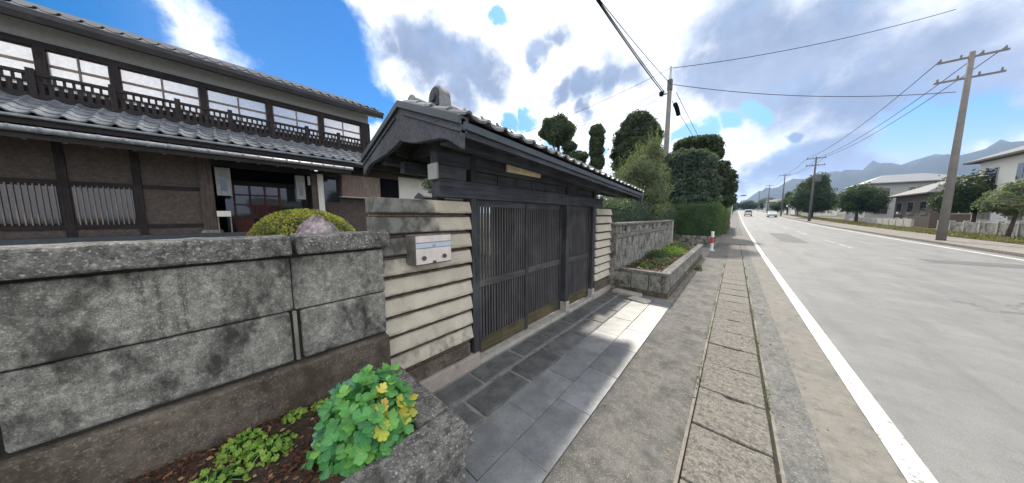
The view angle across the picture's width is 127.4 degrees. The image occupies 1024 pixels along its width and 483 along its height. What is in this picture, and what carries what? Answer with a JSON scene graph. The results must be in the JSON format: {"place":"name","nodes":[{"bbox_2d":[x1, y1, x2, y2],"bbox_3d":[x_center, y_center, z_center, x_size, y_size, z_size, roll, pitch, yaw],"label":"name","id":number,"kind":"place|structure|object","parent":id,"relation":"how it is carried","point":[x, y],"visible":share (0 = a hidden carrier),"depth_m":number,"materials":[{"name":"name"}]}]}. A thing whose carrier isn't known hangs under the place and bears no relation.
{"place":"outdoors","nodes":[
{"label":"outdoors","id":0,"kind":"place"},
{"bbox_2d":[24,0,1023,212],"label":"sky","id":1,"kind":"structure","parent":0,"point":[515,65],"materials":[{"name":"blue"}]},
{"bbox_2d":[432,289,677,482],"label":"paving","id":2,"kind":"structure","parent":0,"point":[526,408],"depth_m":2.38,"materials":[{"name":"tile"}]},
{"bbox_2d":[340,366,474,482],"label":"planter","id":3,"kind":"object","parent":2,"relation":"on","point":[437,445],"visible":0.68,"depth_m":1.31,"materials":[{"name":"stone"}]},
{"bbox_2d":[127,385,422,482],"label":"soil","id":4,"kind":"structure","parent":3,"relation":"in","point":[304,424],"depth_m":1.20,"materials":[{"name":"soil"}]},
{"bbox_2d":[188,460,250,482],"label":"weed","id":5,"kind":"object","parent":4,"relation":"on","point":[238,470],"visible":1,"depth_m":1.11,"materials":[{"name":"green plant"}]},
{"bbox_2d":[213,427,267,466],"bbox_3d":[-1.366,1.016,1.279,0.200,0.086,0.192,5,8,41],"label":"weed","id":6,"kind":"object","parent":4,"relation":"on","point":[237,452],"visible":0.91,"depth_m":1.26,"materials":[{"name":"green plant"}]},
{"bbox_2d":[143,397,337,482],"bbox_3d":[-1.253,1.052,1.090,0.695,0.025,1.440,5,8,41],"label":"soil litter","id":7,"kind":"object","parent":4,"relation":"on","point":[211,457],"visible":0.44,"depth_m":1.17,"materials":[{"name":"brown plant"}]},
{"bbox_2d":[240,430,297,471],"bbox_3d":[-1.200,1.020,1.253,0.203,0.085,0.223,5,8,41],"label":"weed","id":8,"kind":"object","parent":4,"relation":"on","point":[275,448],"visible":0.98,"depth_m":1.23,"materials":[{"name":"green plant"}]},
{"bbox_2d":[124,394,413,482],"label":"litter","id":9,"kind":"object","parent":4,"relation":"on","point":[147,473],"visible":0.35,"depth_m":1.18,"materials":[{"name":"soil"}]},
{"bbox_2d":[282,407,307,423],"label":"weed","id":10,"kind":"object","parent":4,"relation":"on","point":[290,416],"visible":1,"depth_m":1.47,"materials":[{"name":"green plant"}]},
{"bbox_2d":[310,396,330,410],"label":"weed","id":11,"kind":"object","parent":4,"relation":"on","point":[318,406],"visible":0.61,"depth_m":1.55,"materials":[{"name":"green plant"}]},
{"bbox_2d":[301,363,418,480],"bbox_3d":[-0.777,0.868,1.332,0.470,0.432,0.554,5,8,41],"label":"leafy plant","id":12,"kind":"object","parent":4,"relation":"on","point":[358,425],"visible":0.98,"depth_m":1.23,"materials":[{"name":"green plant"}]},
{"bbox_2d":[627,296,651,303],"bbox_3d":[2.433,1.115,4.840,0.253,0.050,0.373,-4,7,-34],"label":"loose slab","id":13,"kind":"object","parent":2,"relation":"on","point":[640,300],"depth_m":4.80,"materials":[{"name":"concrete"}]},
{"bbox_2d":[666,257,704,303],"bbox_3d":[5.240,0.867,7.332,0.113,0.001,7.150,5,8,41],"label":"planter foot strip","id":14,"kind":"object","parent":2,"relation":"on","point":[670,299],"visible":0.74,"depth_m":5.68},
{"bbox_2d":[468,219,681,343],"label":"garden ground","id":15,"kind":"structure","parent":0,"point":[675,240],"depth_m":12.88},
{"bbox_2d":[0,231,390,482],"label":"garden wall","id":16,"kind":"structure","parent":15,"relation":"on","point":[121,361],"depth_m":1.18,"materials":[{"name":"concrete"}]},
{"bbox_2d":[0,0,431,244],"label":"traditional house","id":17,"kind":"structure","parent":15,"relation":"on","point":[108,133],"depth_m":6.66,"materials":[{"name":"grey paint"}]},
{"bbox_2d":[0,40,34,84],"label":"window","id":18,"kind":"structure","parent":17,"relation":"in","point":[13,55],"depth_m":5.75,"materials":[{"name":"white glass"}]},
{"bbox_2d":[0,182,64,225],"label":"window","id":19,"kind":"structure","parent":17,"relation":"in","point":[21,204],"depth_m":5.42,"materials":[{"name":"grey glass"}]},
{"bbox_2d":[46,51,110,99],"bbox_3d":[-10.772,-4.098,6.325,0.070,0.900,0.850,5,8,41],"label":"window","id":20,"kind":"structure","parent":17,"relation":"in","point":[63,66],"depth_m":6.29,"materials":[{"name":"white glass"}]},
{"bbox_2d":[69,185,138,224],"bbox_3d":[-9.749,-0.857,6.079,0.055,0.900,0.830,5,8,41],"label":"window","id":21,"kind":"structure","parent":17,"relation":"in","point":[91,205],"depth_m":6.05,"materials":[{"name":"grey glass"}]},
{"bbox_2d":[119,68,201,116],"bbox_3d":[-9.964,-4.189,7.241,0.070,0.900,1.340,5,8,41],"label":"window","id":22,"kind":"structure","parent":17,"relation":"in","point":[131,81],"depth_m":7.17,"materials":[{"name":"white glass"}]},
{"bbox_2d":[214,160,232,195],"bbox_3d":[-8.461,-1.895,7.414,0.200,1.100,0.300,5,8,41],"label":"hanging lantern","id":23,"kind":"object","parent":17,"relation":"hanging from","point":[223,182],"visible":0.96,"depth_m":7.37,"materials":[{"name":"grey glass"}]},
{"bbox_2d":[217,211,232,232],"bbox_3d":[-8.313,-0.571,7.335,0.240,0.620,0.270,5,8,41],"label":"umbrella stand","id":24,"kind":"object","parent":17,"relation":"on","point":[223,213],"visible":0.95,"depth_m":7.24,"materials":[{"name":"white paint"}]},
{"bbox_2d":[206,89,267,128],"bbox_3d":[-8.990,-4.299,8.343,0.070,0.900,1.330,5,8,41],"label":"window","id":25,"kind":"structure","parent":17,"relation":"in","point":[215,100],"depth_m":8.29,"materials":[{"name":"white glass"}]},
{"bbox_2d":[232,184,281,231],"bbox_3d":[-8.621,-1.102,8.636,0.060,1.560,1.148,5,8,41],"label":"entrance door","id":26,"kind":"structure","parent":17,"relation":"in","point":[243,224],"depth_m":8.49,"materials":[{"name":"red paint"}]},
{"bbox_2d":[272,105,318,138],"bbox_3d":[-8.017,-4.409,9.446,0.070,0.900,1.320,5,8,41],"label":"window","id":27,"kind":"structure","parent":17,"relation":"in","point":[280,114],"depth_m":9.39,"materials":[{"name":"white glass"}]},
{"bbox_2d":[294,168,305,199],"bbox_3d":[-7.306,-2.006,8.724,0.200,1.100,0.240,5,8,41],"label":"hanging lantern","id":28,"kind":"object","parent":17,"relation":"hanging from","point":[300,187],"visible":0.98,"depth_m":8.68,"materials":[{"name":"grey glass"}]},
{"bbox_2d":[323,178,339,201],"bbox_3d":[-6.991,-1.980,9.773,0.040,1.000,0.560,5,8,41],"label":"dark window","id":29,"kind":"structure","parent":17,"relation":"in","point":[331,186],"depth_m":9.79,"materials":[{"name":"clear glass"}]},
{"bbox_2d":[323,117,360,145],"bbox_3d":[-7.040,-4.519,10.553,0.070,0.900,1.320,5,8,41],"label":"window","id":30,"kind":"structure","parent":17,"relation":"in","point":[330,125],"depth_m":10.50,"materials":[{"name":"white glass"}]},
{"bbox_2d":[246,208,356,236],"bbox_3d":[-2.286,0.276,2.826,1.127,1.290,1.094,5,8,41],"label":"clipped azalea","id":31,"kind":"object","parent":15,"relation":"on","point":[290,223],"visible":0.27,"depth_m":2.53,"materials":[{"name":"green plant"}]},
{"bbox_2d":[294,214,338,233],"bbox_3d":[-1.670,0.411,2.322,0.548,1.323,0.568,5,8,41],"label":"garden rock","id":32,"kind":"object","parent":15,"relation":"on","point":[320,223],"visible":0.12,"depth_m":2.17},
{"bbox_2d":[421,178,431,192],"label":"garden tree","id":33,"kind":"object","parent":15,"relation":"on","point":[426,182],"visible":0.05,"depth_m":7.28,"materials":[{"name":"green plant"}]},
{"bbox_2d":[414,192,462,201],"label":"tile capped wall","id":34,"kind":"structure","parent":15,"relation":"on","point":[424,196],"depth_m":6.43,"materials":[{"name":"grey paint"}]},
{"bbox_2d":[538,112,589,162],"bbox_3d":[3.777,-5.091,18.951,4.110,8.806,2.562,5,8,41],"label":"clipped evergreen","id":35,"kind":"object","parent":15,"relation":"on","point":[557,127],"visible":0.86,"depth_m":18.11,"materials":[{"name":"green plant"}]},
{"bbox_2d":[588,123,605,195],"bbox_3d":[6.037,-4.529,18.303,1.282,7.790,1.273,0,6,4],"label":"clipped evergreen","id":36,"kind":"object","parent":15,"relation":"on","point":[596,148],"visible":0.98,"depth_m":17.72,"materials":[{"name":"green plant"}]},
{"bbox_2d":[596,195,632,210],"bbox_3d":[3.285,-0.695,8.436,1.420,2.115,1.134,5,8,41],"label":"garden shrub","id":37,"kind":"object","parent":15,"relation":"on","point":[602,196],"visible":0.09,"depth_m":8.25,"materials":[{"name":"green plant"}]},
{"bbox_2d":[608,109,663,177],"bbox_3d":[9.055,-4.921,18.321,4.001,8.577,3.529,5,8,41],"label":"clipped evergreen","id":38,"kind":"object","parent":15,"relation":"on","point":[632,131],"visible":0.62,"depth_m":17.34,"materials":[{"name":"green plant"}]},
{"bbox_2d":[596,197,678,238],"bbox_3d":[5.578,-0.824,10.790,1.556,1.970,8.853,5,8,41],"label":"hedge","id":39,"kind":"object","parent":15,"relation":"on","point":[624,213],"visible":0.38,"depth_m":8.28,"materials":[{"name":"green plant"}]},
{"bbox_2d":[600,124,680,219],"bbox_3d":[4.915,-2.133,10.158,3.133,4.647,2.324,5,8,41],"label":"loose shrub","id":40,"kind":"object","parent":15,"relation":"on","point":[646,175],"visible":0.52,"depth_m":9.49,"materials":[{"name":"green plant"}]},
{"bbox_2d":[659,66,680,169],"bbox_3d":[10.234,-5.372,16.501,1.804,11.017,0.661,-2,6,-18],"label":"utility pole","id":41,"kind":"object","parent":15,"relation":"on","point":[668,108],"visible":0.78,"depth_m":15.90,"materials":[{"name":"concrete"}]},
{"bbox_2d":[596,0,662,92],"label":"cable","id":42,"kind":"object","parent":41,"relation":"attached to","point":[602,8],"visible":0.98,"depth_m":10.47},
{"bbox_2d":[598,0,664,92],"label":"cable","id":43,"kind":"object","parent":41,"relation":"attached to","point":[628,42],"visible":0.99,"depth_m":10.38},
{"bbox_2d":[600,0,670,83],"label":"cable","id":44,"kind":"object","parent":41,"relation":"attached to","point":[631,39],"visible":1,"depth_m":9.92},
{"bbox_2d":[673,84,952,96],"bbox_3d":[17.675,-9.089,15.079,15.490,1.139,0.032,0,6,5],"label":"cable","id":45,"kind":"object","parent":41,"relation":"attached to","point":[816,96],"visible":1,"depth_m":15.04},
{"bbox_2d":[674,9,955,67],"bbox_3d":[18.082,-12.231,15.325,16.442,3.123,0.032,0,6,1],"label":"cable","id":46,"kind":"object","parent":41,"relation":"attached to","point":[814,44],"visible":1,"depth_m":15.34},
{"bbox_2d":[660,147,725,206],"bbox_3d":[10.749,-3.087,15.572,3.637,5.517,3.323,5,8,41],"label":"clipped evergreen","id":47,"kind":"object","parent":15,"relation":"on","point":[694,170],"visible":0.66,"depth_m":14.65,"materials":[{"name":"green plant"}]},
{"bbox_2d":[666,200,726,236],"bbox_3d":[12.927,-1.659,17.412,2.807,2.146,10.752,5,8,41],"label":"hedge","id":48,"kind":"object","parent":15,"relation":"on","point":[702,219],"visible":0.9,"depth_m":13.49,"materials":[{"name":"green plant"}]},
{"bbox_2d":[612,288,641,296],"bbox_3d":[2.371,1.064,5.236,0.255,0.076,0.550,-5,8,-39],"label":"loose slab","id":49,"kind":"object","parent":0,"point":[620,291],"depth_m":5.17,"materials":[{"name":"stone"}]},
{"bbox_2d":[544,243,728,482],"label":"sidewalk","id":50,"kind":"structure","parent":0,"point":[633,429],"depth_m":2.14,"materials":[{"name":"concrete"}]},
{"bbox_2d":[548,275,826,473],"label":"fallen leaves","id":51,"kind":"object","parent":50,"relation":"on","point":[733,376],"visible":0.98,"depth_m":3.03,"materials":[{"name":"brown plant"}]},
{"bbox_2d":[671,256,772,419],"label":"weeds","id":52,"kind":"object","parent":50,"relation":"on","point":[686,277],"visible":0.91,"depth_m":3.56,"materials":[{"name":"green plant"}]},
{"bbox_2d":[489,209,935,477],"bbox_3d":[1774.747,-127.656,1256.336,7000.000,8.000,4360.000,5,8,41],"label":"ground","id":53,"kind":"structure","parent":0,"point":[840,215],"depth_m":58.68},
{"bbox_2d":[365,197,480,392],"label":"gate pillar","id":54,"kind":"structure","parent":53,"relation":"on","point":[429,320],"depth_m":2.26,"materials":[{"name":"beige wood"}]},
{"bbox_2d":[405,233,451,265],"bbox_3d":[-0.697,0.058,2.152,0.174,0.247,0.346,5,8,41],"label":"mailbox","id":55,"kind":"object","parent":54,"relation":"attached to","point":[427,248],"visible":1,"depth_m":2.06,"materials":[{"name":"metal"}]},
{"bbox_2d":[416,246,450,264],"bbox_3d":[-0.645,0.113,2.112,0.008,0.126,0.326,5,8,41],"label":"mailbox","id":56,"kind":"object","parent":55,"relation":"in","point":[436,253],"depth_m":2.10,"materials":[{"name":"metal"}]},
{"bbox_2d":[361,85,643,363],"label":"roofed gate","id":57,"kind":"structure","parent":53,"relation":"on","point":[532,248],"depth_m":2.95,"materials":[{"name":"wood"}]},
{"bbox_2d":[476,199,528,352],"bbox_3d":[-0.107,0.377,3.075,0.061,1.710,0.920,5,8,41],"label":"door","id":58,"kind":"structure","parent":57,"relation":"in","point":[502,243],"depth_m":3.04,"materials":[{"name":"wood"}]},
{"bbox_2d":[528,203,561,324],"bbox_3d":[0.490,0.304,3.805,0.044,1.710,0.910,5,8,41],"label":"door","id":59,"kind":"structure","parent":57,"relation":"in","point":[545,220],"depth_m":3.79,"materials":[{"name":"wood"}]},
{"bbox_2d":[568,206,590,304],"bbox_3d":[1.191,0.228,4.562,0.044,1.710,0.840,5,8,41],"label":"door","id":60,"kind":"structure","parent":57,"relation":"in","point":[579,236],"depth_m":4.57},
{"bbox_2d":[592,209,611,298],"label":"gate pillar","id":61,"kind":"structure","parent":53,"relation":"on","point":[602,250],"depth_m":5.16,"materials":[{"name":"beige wood"}]},
{"bbox_2d":[608,220,673,288],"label":"block wall","id":62,"kind":"structure","parent":53,"relation":"on","point":[632,241],"depth_m":6.55,"materials":[{"name":"concrete"}]},
{"bbox_2d":[615,244,702,298],"bbox_3d":[4.851,0.602,7.719,1.033,0.535,6.778,5,8,41],"label":"raised planter","id":63,"kind":"object","parent":53,"relation":"on","point":[664,283],"visible":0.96,"depth_m":5.29,"materials":[{"name":"stone"}]},
{"bbox_2d":[626,245,694,271],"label":"soil","id":64,"kind":"structure","parent":63,"relation":"in","point":[660,269],"depth_m":6.35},
{"bbox_2d":[634,261,654,267],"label":"weed clump","id":65,"kind":"object","parent":64,"relation":"on","point":[645,264],"visible":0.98,"depth_m":5.89,"materials":[{"name":"green plant"}]},
{"bbox_2d":[646,249,670,257],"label":"weed clump","id":66,"kind":"object","parent":64,"relation":"on","point":[656,253],"visible":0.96,"depth_m":7.21,"materials":[{"name":"green plant"}]},
{"bbox_2d":[651,257,674,265],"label":"weed clump","id":67,"kind":"object","parent":64,"relation":"on","point":[662,260],"visible":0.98,"depth_m":6.33,"materials":[{"name":"green plant"}]},
{"bbox_2d":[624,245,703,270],"bbox_3d":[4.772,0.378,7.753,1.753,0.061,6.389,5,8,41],"label":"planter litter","id":68,"kind":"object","parent":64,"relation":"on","point":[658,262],"visible":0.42,"depth_m":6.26,"materials":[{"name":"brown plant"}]},
{"bbox_2d":[659,245,687,254],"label":"weed clump","id":69,"kind":"object","parent":64,"relation":"on","point":[679,250],"visible":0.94,"depth_m":7.86,"materials":[{"name":"green plant"}]},
{"bbox_2d":[667,242,691,250],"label":"weed clump","id":70,"kind":"object","parent":64,"relation":"on","point":[683,245],"visible":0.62,"depth_m":8.88,"materials":[{"name":"green plant"}]},
{"bbox_2d":[674,235,719,246],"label":"stone base wall","id":71,"kind":"structure","parent":53,"relation":"on","point":[694,240],"depth_m":13.42,"materials":[{"name":"stone"}]},
{"bbox_2d":[672,134,725,159],"bbox_3d":[12.762,-3.944,17.771,2.760,6.790,2.981,0,6,-4],"label":"clipped evergreen","id":72,"kind":"object","parent":53,"relation":"on","point":[714,143],"visible":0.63,"depth_m":16.62,"materials":[{"name":"green plant"}]},
{"bbox_2d":[673,246,728,482],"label":"drain edge strip","id":73,"kind":"object","parent":53,"relation":"on","point":[679,463],"visible":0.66,"depth_m":2.06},
{"bbox_2d":[721,207,730,233],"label":"hedge","id":74,"kind":"object","parent":53,"relation":"on","point":[727,219],"visible":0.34,"depth_m":21.82,"materials":[{"name":"green plant"}]},
{"bbox_2d":[716,160,738,231],"bbox_3d":[15.714,-3.451,19.210,2.019,5.499,2.217,-1,6,-12],"label":"clipped evergreen","id":75,"kind":"object","parent":53,"relation":"on","point":[730,185],"visible":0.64,"depth_m":18.45,"materials":[{"name":"green plant"}]},
{"bbox_2d":[678,244,780,482],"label":"drain channel","id":76,"kind":"object","parent":53,"relation":"on","point":[719,448],"visible":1,"depth_m":2.14,"materials":[{"name":"concrete"}]},
{"bbox_2d":[733,197,775,209],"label":"roadside tree","id":77,"kind":"object","parent":53,"relation":"on","point":[746,204],"visible":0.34,"depth_m":172.71,"materials":[{"name":"green plant"}]},
{"bbox_2d":[741,247,785,482],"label":"drain edge strip","id":78,"kind":"object","parent":53,"relation":"on","point":[779,459],"visible":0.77,"depth_m":2.03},
{"bbox_2d":[762,199,783,211],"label":"house","id":79,"kind":"structure","parent":53,"relation":"on","point":[765,205],"depth_m":115.07,"materials":[{"name":"grey paint"}]},
{"bbox_2d":[768,200,784,211],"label":"roadside tree","id":80,"kind":"object","parent":53,"relation":"on","point":[775,206],"visible":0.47,"depth_m":102.91,"materials":[{"name":"green plant"}]},
{"bbox_2d":[780,191,793,213],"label":"roadside tree","id":81,"kind":"object","parent":53,"relation":"on","point":[788,193],"visible":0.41,"depth_m":75.54,"materials":[{"name":"green plant"}]},
{"bbox_2d":[788,200,839,215],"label":"house","id":82,"kind":"structure","parent":53,"relation":"on","point":[794,212],"depth_m":63.89,"materials":[{"name":"white paint"}]},
{"bbox_2d":[831,181,893,221],"bbox_3d":[48.077,-5.319,34.881,4.722,5.774,4.634,0,6,2],"label":"roadside tree","id":83,"kind":"object","parent":53,"relation":"on","point":[862,198],"visible":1,"depth_m":34.08,"materials":[{"name":"green plant"}]},
{"bbox_2d":[849,217,913,227],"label":"yard wall","id":84,"kind":"structure","parent":53,"relation":"on","point":[906,222],"depth_m":28.14,"materials":[{"name":"concrete"}]},
{"bbox_2d":[754,210,1023,256],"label":"kerb","id":85,"kind":"structure","parent":53,"relation":"on","point":[1012,253],"depth_m":13.68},
{"bbox_2d":[842,173,960,219],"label":"house","id":86,"kind":"structure","parent":53,"relation":"on","point":[898,184],"depth_m":36.32,"materials":[{"name":"grey paint"}]},
{"bbox_2d":[887,176,975,227],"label":"house","id":87,"kind":"structure","parent":53,"relation":"on","point":[910,204],"depth_m":27.45,"materials":[{"name":"ceramic"}]},
{"bbox_2d":[907,202,914,213],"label":"window","id":88,"kind":"structure","parent":87,"relation":"in","point":[910,209],"depth_m":28.85,"materials":[{"name":"glass"}]},
{"bbox_2d":[919,201,927,213],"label":"window","id":89,"kind":"structure","parent":87,"relation":"in","point":[923,204],"depth_m":26.92,"materials":[{"name":"glass"}]},
{"bbox_2d":[922,168,996,221],"bbox_3d":[37.447,-3.199,20.279,4.634,5.161,3.524,2,6,16],"label":"roadside tree","id":90,"kind":"object","parent":53,"relation":"on","point":[969,189],"visible":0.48,"depth_m":20.16,"materials":[{"name":"green plant"}]},
{"bbox_2d":[936,220,1023,236],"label":"yard wall","id":91,"kind":"structure","parent":53,"relation":"on","point":[998,227],"depth_m":17.30,"materials":[{"name":"concrete"}]},
{"bbox_2d":[963,146,1023,222],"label":"house","id":92,"kind":"structure","parent":53,"relation":"on","point":[1007,166],"depth_m":18.57,"materials":[{"name":"white paint"}]},
{"bbox_2d":[977,208,990,219],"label":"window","id":93,"kind":"structure","parent":92,"relation":"in","point":[981,216],"depth_m":19.61,"materials":[{"name":"glass"}]},
{"bbox_2d":[986,167,999,182],"bbox_3d":[36.613,-5.030,19.345,0.090,1.176,1.240,5,8,41],"label":"window","id":94,"kind":"structure","parent":92,"relation":"in","point":[995,171],"depth_m":19.11,"materials":[{"name":"glass"}]},
{"bbox_2d":[1015,162,1023,179],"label":"window","id":95,"kind":"structure","parent":92,"relation":"in","point":[1020,168],"depth_m":17.34,"materials":[{"name":"glass"}]},
{"bbox_2d":[718,235,745,243],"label":"pale sidewalk","id":96,"kind":"structure","parent":0,"point":[730,239],"depth_m":16.64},
{"bbox_2d":[722,210,742,235],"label":"sidewalk","id":97,"kind":"structure","parent":0,"point":[734,229],"depth_m":29.67,"materials":[{"name":"concrete"}]},
{"bbox_2d":[741,244,833,482],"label":"gutter apron","id":98,"kind":"object","parent":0,"point":[802,455],"visible":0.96,"depth_m":2.13,"materials":[{"name":"concrete"}]},
{"bbox_2d":[737,210,907,482],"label":"road shoulder","id":99,"kind":"object","parent":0,"point":[853,448],"visible":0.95,"depth_m":2.16},
{"bbox_2d":[738,210,1023,482],"bbox_3d":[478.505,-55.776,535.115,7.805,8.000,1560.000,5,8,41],"label":"road","id":100,"kind":"structure","parent":0,"point":[931,353],"depth_m":3.56,"materials":[{"name":"asphalt"}]},
{"bbox_2d":[769,233,807,242],"bbox_3d":[19.555,-0.317,18.153,1.100,0.090,9.000,5,8,41],"label":"road patch","id":101,"kind":"object","parent":100,"relation":"on","point":[782,237],"visible":0.94,"depth_m":17.18,"materials":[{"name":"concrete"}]},
{"bbox_2d":[738,211,937,482],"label":"white edge line","id":102,"kind":"object","parent":100,"relation":"on","point":[913,468],"visible":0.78,"depth_m":2.15,"materials":[{"name":"paint"}]},
{"bbox_2d":[757,211,1023,260],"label":"white edge line","id":103,"kind":"object","parent":100,"relation":"on","point":[922,243],"visible":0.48,"depth_m":13.11,"materials":[{"name":"paint"}]},
{"bbox_2d":[916,258,1023,268],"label":"road patch","id":104,"kind":"object","parent":100,"relation":"on","point":[977,263],"visible":1,"depth_m":8.51,"materials":[{"name":"asphalt"}]},
{"bbox_2d":[738,139,1023,209],"bbox_3d":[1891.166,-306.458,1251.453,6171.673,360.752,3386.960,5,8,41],"label":"hills","id":105,"kind":"structure","parent":0,"point":[932,164],"depth_m":1174.43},
{"bbox_2d":[756,210,1023,252],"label":"pavement","id":106,"kind":"structure","parent":0,"point":[997,245],"depth_m":16.12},
{"bbox_2d":[806,157,826,220],"bbox_3d":[46.831,-7.922,39.464,2.000,10.300,0.338,5,8,41],"label":"utility pole","id":107,"kind":"object","parent":106,"relation":"on","point":[811,198],"visible":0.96,"depth_m":39.38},
{"bbox_2d":[823,52,981,155],"bbox_3d":[35.894,-11.200,26.053,0.036,0.946,34.003,5,8,41],"label":"cable","id":108,"kind":"object","parent":107,"relation":"attached to","point":[907,106],"visible":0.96,"depth_m":18.72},
{"bbox_2d":[825,47,1004,156],"bbox_3d":[36.344,-11.161,25.659,0.036,0.946,34.003,5,8,41],"label":"cable","id":109,"kind":"object","parent":107,"relation":"attached to","point":[925,101],"visible":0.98,"depth_m":18.09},
{"bbox_2d":[933,45,1010,240],"bbox_3d":[24.505,-4.875,13.997,2.000,10.500,0.338,5,8,41],"label":"utility pole","id":110,"kind":"object","parent":106,"relation":"on","point":[944,217],"visible":0.98,"depth_m":13.91,"materials":[{"name":"concrete"}]},
{"bbox_2d":[809,62,938,157],"bbox_3d":[34.992,-11.278,26.841,0.036,0.946,34.003,5,8,41],"label":"cable","id":111,"kind":"object","parent":110,"relation":"attached to","point":[886,105],"visible":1,"depth_m":18.34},
{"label":"verge","id":112,"kind":"structure","parent":0,"visible":0},
{"bbox_2d":[785,172,840,217],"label":"roadside tree","id":113,"kind":"object","parent":112,"relation":"on","point":[823,199],"visible":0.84,"depth_m":49.31,"materials":[{"name":"green plant"}]},
{"bbox_2d":[784,214,1023,244],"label":"verge grass","id":114,"kind":"structure","parent":112,"relation":"on","point":[990,237],"depth_m":18.91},
{"bbox_2d":[970,173,1023,236],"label":"roadside tree","id":115,"kind":"object","parent":112,"relation":"on","point":[1007,199],"visible":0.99,"depth_m":15.01,"materials":[{"name":"green plant"}]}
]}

